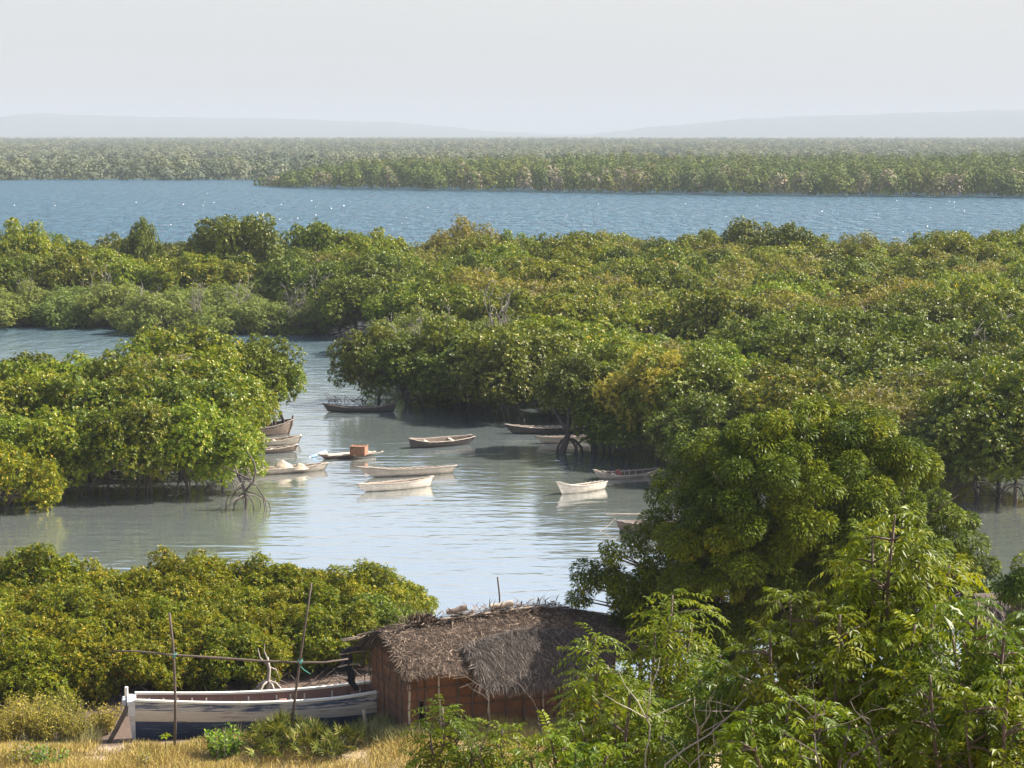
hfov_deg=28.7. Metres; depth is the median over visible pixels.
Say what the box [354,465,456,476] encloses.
dugout canoe
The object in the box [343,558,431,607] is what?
mangrove shrub
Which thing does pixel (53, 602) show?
mangrove shrub
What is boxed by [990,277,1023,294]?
mangrove tree
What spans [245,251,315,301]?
mangrove tree
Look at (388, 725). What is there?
green grass
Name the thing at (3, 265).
mangrove tree
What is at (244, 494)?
mangrove roots
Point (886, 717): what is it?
young neem
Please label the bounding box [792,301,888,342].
mangrove tree
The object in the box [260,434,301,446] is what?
dugout canoe
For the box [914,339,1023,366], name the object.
mangrove tree
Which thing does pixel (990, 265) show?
mangrove tree
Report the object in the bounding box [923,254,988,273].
mangrove tree
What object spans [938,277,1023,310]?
mangrove tree
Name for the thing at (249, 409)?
mangrove tree
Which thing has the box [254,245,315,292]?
mangrove tree
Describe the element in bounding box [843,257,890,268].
mangrove tree
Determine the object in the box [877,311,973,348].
mangrove tree
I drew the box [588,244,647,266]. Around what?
mangrove tree
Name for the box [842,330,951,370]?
mangrove tree
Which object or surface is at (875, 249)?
mangrove tree
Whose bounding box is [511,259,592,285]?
mangrove tree
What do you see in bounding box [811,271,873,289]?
mangrove tree
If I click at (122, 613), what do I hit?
mangrove shrub
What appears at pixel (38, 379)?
mangrove tree
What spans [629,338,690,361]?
mangrove tree
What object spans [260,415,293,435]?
planked boat
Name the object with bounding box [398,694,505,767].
young neem
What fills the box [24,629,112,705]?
mangrove shrub
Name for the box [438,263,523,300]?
mangrove tree
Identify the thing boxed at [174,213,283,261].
mangrove tree
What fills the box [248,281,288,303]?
mangrove tree
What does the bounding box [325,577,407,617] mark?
mangrove shrub
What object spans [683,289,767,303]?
mangrove tree
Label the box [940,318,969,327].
mangrove tree
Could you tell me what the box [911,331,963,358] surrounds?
mangrove tree
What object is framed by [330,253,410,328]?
mangrove tree
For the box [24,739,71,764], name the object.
leafy plant
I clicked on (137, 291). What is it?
mangrove tree
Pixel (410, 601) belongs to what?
mangrove shrub
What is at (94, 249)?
mangrove tree
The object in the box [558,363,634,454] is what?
mangrove tree
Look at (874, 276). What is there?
mangrove tree
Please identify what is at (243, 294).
dead tree
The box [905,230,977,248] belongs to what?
mangrove tree
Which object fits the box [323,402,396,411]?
dugout canoe
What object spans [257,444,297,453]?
dugout canoe
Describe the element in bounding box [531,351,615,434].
mangrove tree
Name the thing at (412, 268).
mangrove tree
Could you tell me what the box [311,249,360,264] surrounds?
mangrove tree
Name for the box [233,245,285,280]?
mangrove tree
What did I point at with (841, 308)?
mangrove tree
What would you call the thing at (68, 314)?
mangrove tree
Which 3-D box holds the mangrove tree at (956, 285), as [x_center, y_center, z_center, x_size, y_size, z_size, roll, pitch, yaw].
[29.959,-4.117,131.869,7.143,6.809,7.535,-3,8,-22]
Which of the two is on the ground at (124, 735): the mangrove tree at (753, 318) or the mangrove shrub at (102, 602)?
the mangrove shrub at (102, 602)
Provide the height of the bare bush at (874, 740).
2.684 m
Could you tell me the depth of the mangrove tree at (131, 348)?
99.43 m
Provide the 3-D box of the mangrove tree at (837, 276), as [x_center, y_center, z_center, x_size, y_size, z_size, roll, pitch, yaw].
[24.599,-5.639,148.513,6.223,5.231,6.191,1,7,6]
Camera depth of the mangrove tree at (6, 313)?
153.43 m
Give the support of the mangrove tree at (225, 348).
in the water
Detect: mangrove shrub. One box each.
[0,439,67,512]
[0,542,88,590]
[0,554,22,583]
[0,581,44,607]
[0,588,15,616]
[0,599,38,621]
[0,609,13,629]
[0,610,56,664]
[0,623,35,705]
[0,635,79,712]
[9,552,88,586]
[12,581,67,610]
[14,583,105,637]
[15,607,88,679]
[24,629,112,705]
[51,570,108,616]
[51,610,128,687]
[54,627,147,701]
[60,582,127,623]
[64,556,118,586]
[91,572,142,599]
[93,632,183,702]
[96,597,176,686]
[98,589,177,631]
[103,565,138,578]
[106,564,182,602]
[114,617,207,691]
[120,564,165,579]
[136,544,245,589]
[143,593,216,661]
[146,558,227,608]
[147,605,240,683]
[179,591,254,653]
[185,575,257,610]
[185,618,272,690]
[189,553,255,604]
[223,585,289,623]
[224,559,289,589]
[224,605,288,636]
[227,631,295,689]
[241,551,321,600]
[258,598,317,664]
[260,583,318,632]
[268,563,306,582]
[274,601,363,676]
[284,576,350,614]
[289,568,344,594]
[311,598,388,669]
[325,561,387,605]
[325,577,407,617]
[325,592,414,656]
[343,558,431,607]
[380,602,427,623]
[382,580,440,615]
[386,584,424,612]
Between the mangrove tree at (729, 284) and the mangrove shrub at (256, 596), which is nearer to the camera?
the mangrove shrub at (256, 596)
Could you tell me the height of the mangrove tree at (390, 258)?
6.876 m
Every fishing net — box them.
[273,460,292,468]
[293,463,308,469]
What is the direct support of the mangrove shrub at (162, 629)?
on the ground at (124, 735)
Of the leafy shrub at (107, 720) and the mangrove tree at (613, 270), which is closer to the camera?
the leafy shrub at (107, 720)
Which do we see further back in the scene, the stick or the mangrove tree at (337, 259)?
the mangrove tree at (337, 259)
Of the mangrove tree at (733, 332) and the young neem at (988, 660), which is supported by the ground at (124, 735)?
the young neem at (988, 660)
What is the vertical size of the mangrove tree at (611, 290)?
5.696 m
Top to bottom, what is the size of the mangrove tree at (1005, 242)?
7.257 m
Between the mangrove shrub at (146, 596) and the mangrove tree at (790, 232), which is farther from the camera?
the mangrove tree at (790, 232)
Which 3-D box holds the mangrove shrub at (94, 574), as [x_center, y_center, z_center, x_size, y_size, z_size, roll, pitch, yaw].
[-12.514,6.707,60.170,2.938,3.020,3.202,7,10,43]
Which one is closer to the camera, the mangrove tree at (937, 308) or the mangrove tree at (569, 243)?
the mangrove tree at (937, 308)
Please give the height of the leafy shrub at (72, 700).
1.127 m
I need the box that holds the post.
[362,709,366,727]
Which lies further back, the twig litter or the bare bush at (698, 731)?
the twig litter
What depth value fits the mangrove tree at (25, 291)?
155.50 m
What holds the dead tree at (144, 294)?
on the water
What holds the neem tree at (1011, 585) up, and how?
on the ground at (124, 735)
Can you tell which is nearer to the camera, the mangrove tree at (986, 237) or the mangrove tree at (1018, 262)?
the mangrove tree at (1018, 262)
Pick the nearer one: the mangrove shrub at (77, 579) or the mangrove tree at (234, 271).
the mangrove shrub at (77, 579)
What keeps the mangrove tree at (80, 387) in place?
in the water
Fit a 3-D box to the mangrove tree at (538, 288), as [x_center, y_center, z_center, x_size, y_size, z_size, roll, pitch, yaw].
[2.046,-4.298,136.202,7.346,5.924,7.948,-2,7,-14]
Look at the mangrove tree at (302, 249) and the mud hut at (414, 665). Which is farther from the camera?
the mangrove tree at (302, 249)
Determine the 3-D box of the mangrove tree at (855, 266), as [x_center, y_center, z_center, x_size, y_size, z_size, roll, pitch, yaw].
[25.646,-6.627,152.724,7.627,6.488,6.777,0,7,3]
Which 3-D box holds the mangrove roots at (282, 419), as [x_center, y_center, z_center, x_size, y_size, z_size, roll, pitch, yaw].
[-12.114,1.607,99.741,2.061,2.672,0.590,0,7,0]
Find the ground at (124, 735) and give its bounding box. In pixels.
[0,133,1020,767]
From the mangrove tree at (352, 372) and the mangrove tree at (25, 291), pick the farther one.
the mangrove tree at (25, 291)
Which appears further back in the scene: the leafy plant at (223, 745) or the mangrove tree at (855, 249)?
the mangrove tree at (855, 249)
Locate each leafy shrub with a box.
[0,690,49,731]
[0,694,28,742]
[17,691,66,742]
[33,685,82,724]
[49,699,101,742]
[75,701,123,734]
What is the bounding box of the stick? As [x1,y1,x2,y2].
[497,577,500,602]
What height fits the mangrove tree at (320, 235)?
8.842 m
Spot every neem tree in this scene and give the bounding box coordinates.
[564,392,1003,692]
[990,550,1023,700]
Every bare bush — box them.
[452,670,574,767]
[604,657,774,767]
[780,644,1023,767]
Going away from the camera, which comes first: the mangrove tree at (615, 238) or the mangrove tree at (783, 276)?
the mangrove tree at (783, 276)
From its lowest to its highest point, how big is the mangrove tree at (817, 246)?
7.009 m
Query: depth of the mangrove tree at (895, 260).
155.97 m
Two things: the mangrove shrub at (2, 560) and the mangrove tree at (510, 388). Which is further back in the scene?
the mangrove tree at (510, 388)
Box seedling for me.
[160,732,170,754]
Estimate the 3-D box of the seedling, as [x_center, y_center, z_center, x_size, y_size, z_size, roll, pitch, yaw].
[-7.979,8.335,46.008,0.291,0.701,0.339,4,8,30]
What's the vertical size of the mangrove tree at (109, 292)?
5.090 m
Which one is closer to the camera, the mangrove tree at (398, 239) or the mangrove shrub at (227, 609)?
the mangrove shrub at (227, 609)
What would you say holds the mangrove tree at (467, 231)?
on the ground at (124, 735)
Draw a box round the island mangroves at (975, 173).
[253,147,1023,196]
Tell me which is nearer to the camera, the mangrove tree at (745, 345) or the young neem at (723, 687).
the young neem at (723, 687)
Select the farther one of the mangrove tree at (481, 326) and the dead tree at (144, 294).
the dead tree at (144, 294)
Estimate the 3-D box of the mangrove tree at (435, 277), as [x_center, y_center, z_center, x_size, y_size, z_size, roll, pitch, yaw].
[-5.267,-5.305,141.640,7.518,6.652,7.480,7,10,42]
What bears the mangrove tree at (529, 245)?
on the ground at (124, 735)
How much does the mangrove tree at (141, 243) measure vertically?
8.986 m
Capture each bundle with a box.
[405,611,444,625]
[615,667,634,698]
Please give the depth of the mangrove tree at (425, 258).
166.70 m
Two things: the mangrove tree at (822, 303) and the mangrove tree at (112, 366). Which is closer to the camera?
the mangrove tree at (112, 366)
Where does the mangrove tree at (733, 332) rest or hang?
in the water
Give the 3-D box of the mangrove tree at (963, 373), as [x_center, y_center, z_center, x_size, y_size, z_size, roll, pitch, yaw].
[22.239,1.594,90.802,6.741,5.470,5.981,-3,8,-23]
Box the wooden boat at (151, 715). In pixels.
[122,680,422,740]
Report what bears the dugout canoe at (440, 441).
on the water
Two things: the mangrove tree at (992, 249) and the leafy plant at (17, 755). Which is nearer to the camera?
the leafy plant at (17, 755)
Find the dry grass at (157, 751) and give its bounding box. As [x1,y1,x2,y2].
[0,701,625,767]
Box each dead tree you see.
[82,264,114,289]
[136,279,159,326]
[184,280,208,324]
[224,272,253,331]
[280,280,308,333]
[309,268,332,331]
[384,311,426,397]
[479,280,519,326]
[970,311,1014,344]
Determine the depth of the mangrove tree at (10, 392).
86.51 m
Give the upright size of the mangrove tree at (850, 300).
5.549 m
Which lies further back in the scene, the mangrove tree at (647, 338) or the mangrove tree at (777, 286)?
the mangrove tree at (777, 286)
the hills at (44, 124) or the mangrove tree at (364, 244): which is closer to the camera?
the mangrove tree at (364, 244)
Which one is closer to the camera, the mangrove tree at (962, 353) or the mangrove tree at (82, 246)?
the mangrove tree at (962, 353)
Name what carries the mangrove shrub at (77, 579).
on the ground at (124, 735)
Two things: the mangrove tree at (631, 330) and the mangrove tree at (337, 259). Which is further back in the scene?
the mangrove tree at (337, 259)
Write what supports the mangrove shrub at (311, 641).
on the ground at (124, 735)
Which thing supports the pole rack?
on the ground at (124, 735)
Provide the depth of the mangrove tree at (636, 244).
174.08 m
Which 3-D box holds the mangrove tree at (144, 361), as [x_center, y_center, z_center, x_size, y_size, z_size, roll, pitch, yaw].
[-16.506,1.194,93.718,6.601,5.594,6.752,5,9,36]
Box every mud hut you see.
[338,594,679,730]
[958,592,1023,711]
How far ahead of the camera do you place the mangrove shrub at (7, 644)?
52.25 m
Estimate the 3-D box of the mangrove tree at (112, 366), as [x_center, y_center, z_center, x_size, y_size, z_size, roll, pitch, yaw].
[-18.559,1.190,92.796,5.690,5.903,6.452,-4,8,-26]
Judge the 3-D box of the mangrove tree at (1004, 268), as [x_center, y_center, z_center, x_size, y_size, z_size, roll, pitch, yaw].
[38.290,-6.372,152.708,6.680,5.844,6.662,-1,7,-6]
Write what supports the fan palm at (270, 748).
on the ground at (124, 735)
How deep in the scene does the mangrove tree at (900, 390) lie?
90.03 m
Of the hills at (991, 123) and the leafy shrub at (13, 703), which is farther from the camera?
the hills at (991, 123)
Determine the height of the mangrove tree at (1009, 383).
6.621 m
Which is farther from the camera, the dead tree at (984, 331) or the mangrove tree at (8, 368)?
the dead tree at (984, 331)
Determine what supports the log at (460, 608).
on the mud hut at (414, 665)
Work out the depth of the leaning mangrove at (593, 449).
93.98 m
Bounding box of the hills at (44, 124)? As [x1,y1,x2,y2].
[0,113,573,135]
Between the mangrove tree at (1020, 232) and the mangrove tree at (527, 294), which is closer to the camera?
the mangrove tree at (527, 294)
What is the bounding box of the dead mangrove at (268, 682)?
[254,644,281,689]
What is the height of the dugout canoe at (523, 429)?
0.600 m
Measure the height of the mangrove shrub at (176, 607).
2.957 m
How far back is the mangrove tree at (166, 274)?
160.12 m
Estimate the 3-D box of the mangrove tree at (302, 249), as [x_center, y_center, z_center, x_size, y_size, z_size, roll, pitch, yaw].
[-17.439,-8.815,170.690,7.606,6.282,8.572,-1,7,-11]
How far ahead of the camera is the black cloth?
49.57 m
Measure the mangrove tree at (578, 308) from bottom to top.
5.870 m
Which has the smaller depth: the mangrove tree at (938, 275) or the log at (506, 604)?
the log at (506, 604)
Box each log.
[446,604,467,613]
[490,600,512,608]
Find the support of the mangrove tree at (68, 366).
in the water
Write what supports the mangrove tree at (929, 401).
in the water
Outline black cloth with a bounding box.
[339,647,361,690]
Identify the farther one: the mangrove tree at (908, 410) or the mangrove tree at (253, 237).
the mangrove tree at (253, 237)
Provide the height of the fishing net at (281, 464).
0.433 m
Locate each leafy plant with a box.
[3,741,29,765]
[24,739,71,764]
[135,750,149,765]
[198,722,245,759]
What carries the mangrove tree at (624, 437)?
in the water
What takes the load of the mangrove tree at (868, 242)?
on the ground at (124, 735)
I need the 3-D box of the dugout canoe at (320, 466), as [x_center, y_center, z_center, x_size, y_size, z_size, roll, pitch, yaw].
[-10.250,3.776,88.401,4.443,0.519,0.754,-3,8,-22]
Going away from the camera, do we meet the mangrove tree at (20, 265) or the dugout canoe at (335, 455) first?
the dugout canoe at (335, 455)
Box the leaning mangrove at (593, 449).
[574,426,609,452]
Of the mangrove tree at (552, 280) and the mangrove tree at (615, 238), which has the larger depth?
the mangrove tree at (615, 238)
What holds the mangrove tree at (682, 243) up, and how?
on the ground at (124, 735)
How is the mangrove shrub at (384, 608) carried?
on the ground at (124, 735)
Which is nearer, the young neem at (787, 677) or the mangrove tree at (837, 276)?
the young neem at (787, 677)
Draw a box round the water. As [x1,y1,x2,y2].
[0,179,1023,682]
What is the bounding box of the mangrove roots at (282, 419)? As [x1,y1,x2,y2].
[260,390,286,426]
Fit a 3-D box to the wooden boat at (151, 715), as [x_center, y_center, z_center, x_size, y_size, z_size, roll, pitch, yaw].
[-5.588,8.058,49.328,7.910,1.470,1.197,-1,7,-9]
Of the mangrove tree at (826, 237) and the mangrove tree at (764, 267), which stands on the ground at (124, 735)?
the mangrove tree at (826, 237)
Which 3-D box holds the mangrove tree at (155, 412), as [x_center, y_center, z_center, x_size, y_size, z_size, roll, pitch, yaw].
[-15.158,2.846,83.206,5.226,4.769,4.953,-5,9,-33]
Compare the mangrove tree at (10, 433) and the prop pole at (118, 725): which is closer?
the prop pole at (118, 725)
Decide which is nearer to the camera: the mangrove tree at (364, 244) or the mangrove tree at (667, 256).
the mangrove tree at (667, 256)
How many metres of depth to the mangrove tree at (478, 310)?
127.75 m
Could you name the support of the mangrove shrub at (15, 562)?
on the ground at (124, 735)
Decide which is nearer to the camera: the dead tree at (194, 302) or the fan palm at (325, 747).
the fan palm at (325, 747)
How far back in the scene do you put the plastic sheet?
92.85 m
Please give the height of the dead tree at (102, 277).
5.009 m
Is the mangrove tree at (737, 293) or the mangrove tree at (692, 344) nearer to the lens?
the mangrove tree at (692, 344)
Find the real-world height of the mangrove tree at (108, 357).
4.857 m
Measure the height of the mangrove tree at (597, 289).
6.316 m
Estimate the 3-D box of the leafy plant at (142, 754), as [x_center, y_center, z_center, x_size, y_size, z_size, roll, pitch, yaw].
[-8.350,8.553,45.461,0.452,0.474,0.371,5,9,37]
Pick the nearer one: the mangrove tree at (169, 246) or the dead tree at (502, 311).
the dead tree at (502, 311)
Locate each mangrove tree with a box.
[0,216,66,260]
[0,246,40,254]
[0,247,45,271]
[0,252,61,292]
[0,258,20,291]
[0,280,65,324]
[0,291,46,327]
[0,350,55,376]
[0,356,62,383]
[0,368,90,421]
[0,381,48,418]
[0,412,60,499]
[13,255,65,280]
[14,246,113,290]
[15,371,134,479]
[17,404,112,498]
[25,349,111,382]
[26,284,115,329]
[38,283,105,324]
[45,231,89,254]
[50,406,153,498]
[60,239,107,254]
[68,348,146,388]
[72,245,141,266]
[73,279,153,327]
[75,245,118,257]
[78,256,157,290]
[80,363,194,478]
[86,349,124,377]
[92,399,202,498]
[93,232,122,253]
[96,350,212,390]
[101,280,164,324]
[107,287,200,335]
[113,253,184,289]
[113,334,192,369]
[115,284,200,325]
[119,217,165,262]
[119,372,248,475]
[129,395,255,497]
[130,322,244,369]
[142,251,229,292]
[147,351,268,424]
[148,247,196,260]
[155,287,208,294]
[157,240,192,253]
[169,250,247,288]
[173,282,266,326]
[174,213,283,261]
[177,387,264,475]
[181,335,271,379]
[182,297,264,337]
[182,414,270,495]
[183,258,258,288]
[207,295,304,334]
[227,332,306,406]
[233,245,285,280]
[241,376,282,429]
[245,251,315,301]
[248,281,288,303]
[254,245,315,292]
[255,355,309,421]
[270,297,354,335]
[274,287,319,328]
[277,245,330,253]
[278,217,351,255]
[286,259,388,324]
[302,249,361,262]
[308,272,400,332]
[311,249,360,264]
[323,232,404,259]
[326,253,376,266]
[326,324,419,403]
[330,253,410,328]
[331,226,420,254]
[338,248,420,327]
[358,278,446,327]
[358,333,456,406]
[365,314,427,336]
[367,247,425,269]
[368,234,405,243]
[385,302,464,338]
[386,257,469,293]
[388,314,469,404]
[394,262,480,293]
[400,281,498,322]
[403,248,443,269]
[403,259,418,273]
[410,234,449,253]
[411,331,518,411]
[412,358,479,406]
[423,213,507,252]
[428,235,477,259]
[433,232,513,263]
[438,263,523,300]
[445,248,512,280]
[448,284,543,329]
[449,338,555,421]
[453,323,584,412]
[460,315,518,334]
[469,241,530,262]
[477,288,543,321]
[489,229,539,246]
[491,254,545,278]
[496,237,547,257]
[502,312,614,355]
[506,279,570,296]
[508,237,551,259]
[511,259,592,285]
[519,291,627,328]
[529,276,593,293]
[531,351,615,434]
[532,279,607,319]
[533,230,608,249]
[535,232,612,260]
[541,246,593,266]
[543,252,596,269]
[556,332,657,393]
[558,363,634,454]
[573,272,615,288]
[574,242,647,261]
[574,273,628,286]
[575,395,661,460]
[579,261,649,285]
[582,328,663,361]
[583,275,658,295]
[585,254,641,276]
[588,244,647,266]
[589,322,637,343]
[592,299,698,347]
[592,347,700,459]
[593,231,641,246]
[596,229,625,245]
[603,281,681,307]
[603,283,684,336]
[604,285,652,299]
[604,344,699,372]
[610,243,642,251]
[611,236,664,251]
[619,341,757,430]
[623,257,695,281]
[626,259,710,293]
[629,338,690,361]
[635,246,718,287]
[640,236,684,253]
[640,345,751,450]
[641,391,743,473]
[643,245,712,268]
[646,239,703,255]
[653,282,777,342]
[654,285,687,297]
[654,329,699,349]
[667,327,722,348]
[672,334,722,350]
[674,227,744,253]
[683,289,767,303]
[683,341,770,372]
[685,233,730,251]
[689,242,743,257]
[689,246,732,267]
[700,240,749,254]
[702,273,759,293]
[706,256,771,285]
[708,311,770,341]
[710,307,787,334]
[712,253,760,275]
[713,215,786,252]
[715,306,822,344]
[718,312,819,364]
[726,366,856,462]
[740,244,811,264]
[740,267,838,300]
[742,355,844,384]
[743,249,805,267]
[743,280,839,306]
[745,290,818,319]
[749,365,849,408]
[750,221,830,252]
[753,252,844,281]
[755,255,804,281]
[756,323,874,373]
[758,288,838,314]
[784,248,847,269]
[787,237,834,257]
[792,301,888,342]
[806,233,847,248]
[809,348,921,398]
[811,256,886,280]
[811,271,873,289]
[813,241,888,262]
[814,287,870,314]
[815,297,847,308]
[824,304,862,313]
[827,323,907,344]
[828,229,910,257]
[829,273,862,281]
[830,270,900,305]
[830,383,938,469]
[837,332,920,361]
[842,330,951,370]
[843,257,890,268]
[844,361,961,417]
[857,276,935,308]
[859,244,905,258]
[862,277,952,298]
[865,294,978,331]
[866,273,905,284]
[870,283,959,319]
[873,255,957,283]
[874,254,941,277]
[875,283,954,304]
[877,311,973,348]
[882,244,928,256]
[888,355,1008,399]
[892,412,985,495]
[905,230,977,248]
[906,230,988,265]
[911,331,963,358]
[911,388,1020,477]
[913,354,1023,492]
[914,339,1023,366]
[914,396,1023,502]
[916,268,959,280]
[920,251,951,264]
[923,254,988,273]
[933,272,1016,299]
[935,359,1023,401]
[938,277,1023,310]
[939,271,974,282]
[939,286,1023,326]
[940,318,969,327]
[948,304,1023,354]
[949,264,997,275]
[950,395,1023,501]
[951,238,1023,264]
[960,269,1023,288]
[961,316,986,325]
[964,258,1008,272]
[965,233,997,246]
[971,234,1023,252]
[974,223,1023,251]
[985,263,1023,279]
[989,263,1021,277]
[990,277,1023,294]
[993,253,1023,266]
[997,345,1023,364]
[1004,259,1023,271]
[1011,336,1023,353]
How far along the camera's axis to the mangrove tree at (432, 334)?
109.46 m
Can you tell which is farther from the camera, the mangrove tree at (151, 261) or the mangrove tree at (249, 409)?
the mangrove tree at (151, 261)
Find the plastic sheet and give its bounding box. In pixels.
[309,450,327,456]
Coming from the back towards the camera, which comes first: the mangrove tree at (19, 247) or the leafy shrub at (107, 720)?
the mangrove tree at (19, 247)
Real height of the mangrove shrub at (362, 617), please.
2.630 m
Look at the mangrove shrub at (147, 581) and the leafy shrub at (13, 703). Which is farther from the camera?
the mangrove shrub at (147, 581)
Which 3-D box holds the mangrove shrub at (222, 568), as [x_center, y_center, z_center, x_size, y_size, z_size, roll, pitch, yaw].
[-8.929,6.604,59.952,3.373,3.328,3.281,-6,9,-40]
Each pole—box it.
[107,704,128,742]
[411,605,542,622]
[606,513,642,514]
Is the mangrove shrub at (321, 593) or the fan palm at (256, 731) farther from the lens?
the mangrove shrub at (321, 593)
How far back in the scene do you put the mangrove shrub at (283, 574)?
60.78 m
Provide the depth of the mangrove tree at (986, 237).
174.07 m
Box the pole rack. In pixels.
[111,583,347,744]
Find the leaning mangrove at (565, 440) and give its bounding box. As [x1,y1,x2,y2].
[553,407,582,454]
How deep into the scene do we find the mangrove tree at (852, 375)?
93.85 m
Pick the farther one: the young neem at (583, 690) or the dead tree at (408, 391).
the dead tree at (408, 391)
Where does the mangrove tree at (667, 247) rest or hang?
on the ground at (124, 735)
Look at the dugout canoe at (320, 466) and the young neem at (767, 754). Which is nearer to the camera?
the young neem at (767, 754)
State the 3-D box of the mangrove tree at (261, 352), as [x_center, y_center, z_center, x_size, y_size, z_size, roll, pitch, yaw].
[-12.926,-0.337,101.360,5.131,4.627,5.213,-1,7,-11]
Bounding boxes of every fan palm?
[232,717,290,753]
[244,732,303,762]
[254,708,310,749]
[284,722,322,759]
[290,731,345,761]
[293,715,337,746]
[314,717,368,754]
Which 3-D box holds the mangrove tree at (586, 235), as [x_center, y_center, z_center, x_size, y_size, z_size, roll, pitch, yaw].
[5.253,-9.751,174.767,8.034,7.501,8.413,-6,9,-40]
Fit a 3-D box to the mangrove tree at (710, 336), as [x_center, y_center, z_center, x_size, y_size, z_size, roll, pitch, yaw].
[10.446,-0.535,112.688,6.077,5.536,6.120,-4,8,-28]
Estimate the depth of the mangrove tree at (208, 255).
163.99 m
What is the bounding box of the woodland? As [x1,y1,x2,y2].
[0,136,1023,180]
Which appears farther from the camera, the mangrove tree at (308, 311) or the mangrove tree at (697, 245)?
the mangrove tree at (697, 245)
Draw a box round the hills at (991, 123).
[568,110,1023,136]
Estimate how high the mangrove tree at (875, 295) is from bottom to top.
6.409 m
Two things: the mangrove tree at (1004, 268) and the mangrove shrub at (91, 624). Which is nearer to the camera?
the mangrove shrub at (91, 624)
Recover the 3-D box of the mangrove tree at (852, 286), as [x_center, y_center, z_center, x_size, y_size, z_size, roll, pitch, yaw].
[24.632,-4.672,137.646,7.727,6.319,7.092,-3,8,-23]
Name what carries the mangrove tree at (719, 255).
in the water
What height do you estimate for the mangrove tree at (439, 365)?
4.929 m
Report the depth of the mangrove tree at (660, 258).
149.41 m
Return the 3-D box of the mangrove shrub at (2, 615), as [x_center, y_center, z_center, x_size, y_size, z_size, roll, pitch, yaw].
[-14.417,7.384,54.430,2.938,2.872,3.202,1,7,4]
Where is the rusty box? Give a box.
[349,444,367,455]
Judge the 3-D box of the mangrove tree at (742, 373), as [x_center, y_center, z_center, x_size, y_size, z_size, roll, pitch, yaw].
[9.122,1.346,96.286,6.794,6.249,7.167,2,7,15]
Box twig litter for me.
[164,661,369,691]
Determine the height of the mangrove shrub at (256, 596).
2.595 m
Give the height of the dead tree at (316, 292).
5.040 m
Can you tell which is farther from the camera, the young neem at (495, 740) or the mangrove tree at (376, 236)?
the mangrove tree at (376, 236)
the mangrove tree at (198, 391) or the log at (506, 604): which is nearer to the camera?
the log at (506, 604)
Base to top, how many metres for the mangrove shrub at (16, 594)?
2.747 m
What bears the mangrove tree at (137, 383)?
in the water
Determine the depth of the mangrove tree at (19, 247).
170.01 m
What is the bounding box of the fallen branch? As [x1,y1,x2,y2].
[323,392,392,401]
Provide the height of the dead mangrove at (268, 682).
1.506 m
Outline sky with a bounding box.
[0,0,1023,132]
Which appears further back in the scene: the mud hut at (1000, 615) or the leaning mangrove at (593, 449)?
the leaning mangrove at (593, 449)
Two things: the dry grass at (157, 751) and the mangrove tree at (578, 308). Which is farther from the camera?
the mangrove tree at (578, 308)
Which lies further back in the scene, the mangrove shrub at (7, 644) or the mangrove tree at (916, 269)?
the mangrove tree at (916, 269)
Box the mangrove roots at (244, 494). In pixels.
[221,451,270,512]
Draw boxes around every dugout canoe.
[235,462,328,475]
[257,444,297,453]
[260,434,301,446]
[317,451,375,458]
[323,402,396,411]
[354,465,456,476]
[356,476,433,491]
[408,434,474,447]
[504,424,584,433]
[534,434,589,443]
[556,481,607,493]
[593,468,660,478]
[616,519,677,531]
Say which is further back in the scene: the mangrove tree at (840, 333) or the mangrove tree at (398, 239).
the mangrove tree at (398, 239)
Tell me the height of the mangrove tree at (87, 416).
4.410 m
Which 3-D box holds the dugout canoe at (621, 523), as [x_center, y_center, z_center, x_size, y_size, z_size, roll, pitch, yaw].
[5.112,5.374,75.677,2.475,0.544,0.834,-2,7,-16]
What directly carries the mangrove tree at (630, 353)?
in the water
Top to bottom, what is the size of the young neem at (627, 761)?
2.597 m
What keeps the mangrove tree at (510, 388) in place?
in the water
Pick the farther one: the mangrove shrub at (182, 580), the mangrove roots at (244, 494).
the mangrove roots at (244, 494)
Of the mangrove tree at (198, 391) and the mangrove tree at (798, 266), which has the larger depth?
the mangrove tree at (798, 266)
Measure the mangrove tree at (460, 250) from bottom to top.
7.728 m
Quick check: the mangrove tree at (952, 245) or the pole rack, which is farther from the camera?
the mangrove tree at (952, 245)
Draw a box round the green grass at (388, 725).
[0,710,456,749]
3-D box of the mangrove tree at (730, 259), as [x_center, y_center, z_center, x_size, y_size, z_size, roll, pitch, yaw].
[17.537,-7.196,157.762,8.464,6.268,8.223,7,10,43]
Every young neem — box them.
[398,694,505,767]
[458,717,551,767]
[506,709,635,767]
[528,622,659,767]
[534,674,693,767]
[595,588,734,767]
[650,644,790,767]
[689,682,894,767]
[711,586,891,767]
[806,504,997,767]
[836,600,979,767]
[860,657,1023,767]
[894,596,1023,767]
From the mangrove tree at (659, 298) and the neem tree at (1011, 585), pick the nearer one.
the neem tree at (1011, 585)
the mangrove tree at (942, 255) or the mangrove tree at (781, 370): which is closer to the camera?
the mangrove tree at (781, 370)
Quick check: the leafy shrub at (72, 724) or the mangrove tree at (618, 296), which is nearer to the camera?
the leafy shrub at (72, 724)
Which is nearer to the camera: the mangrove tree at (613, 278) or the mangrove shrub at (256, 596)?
the mangrove shrub at (256, 596)
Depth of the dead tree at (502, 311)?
122.45 m
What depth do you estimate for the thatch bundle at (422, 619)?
48.43 m
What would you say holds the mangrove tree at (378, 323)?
in the water
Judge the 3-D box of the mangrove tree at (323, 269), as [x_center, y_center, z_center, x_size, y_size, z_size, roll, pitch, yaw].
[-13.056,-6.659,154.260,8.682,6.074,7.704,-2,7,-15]
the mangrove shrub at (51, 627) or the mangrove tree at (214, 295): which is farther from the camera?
the mangrove tree at (214, 295)
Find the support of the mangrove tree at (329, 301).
in the water
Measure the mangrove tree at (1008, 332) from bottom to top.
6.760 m

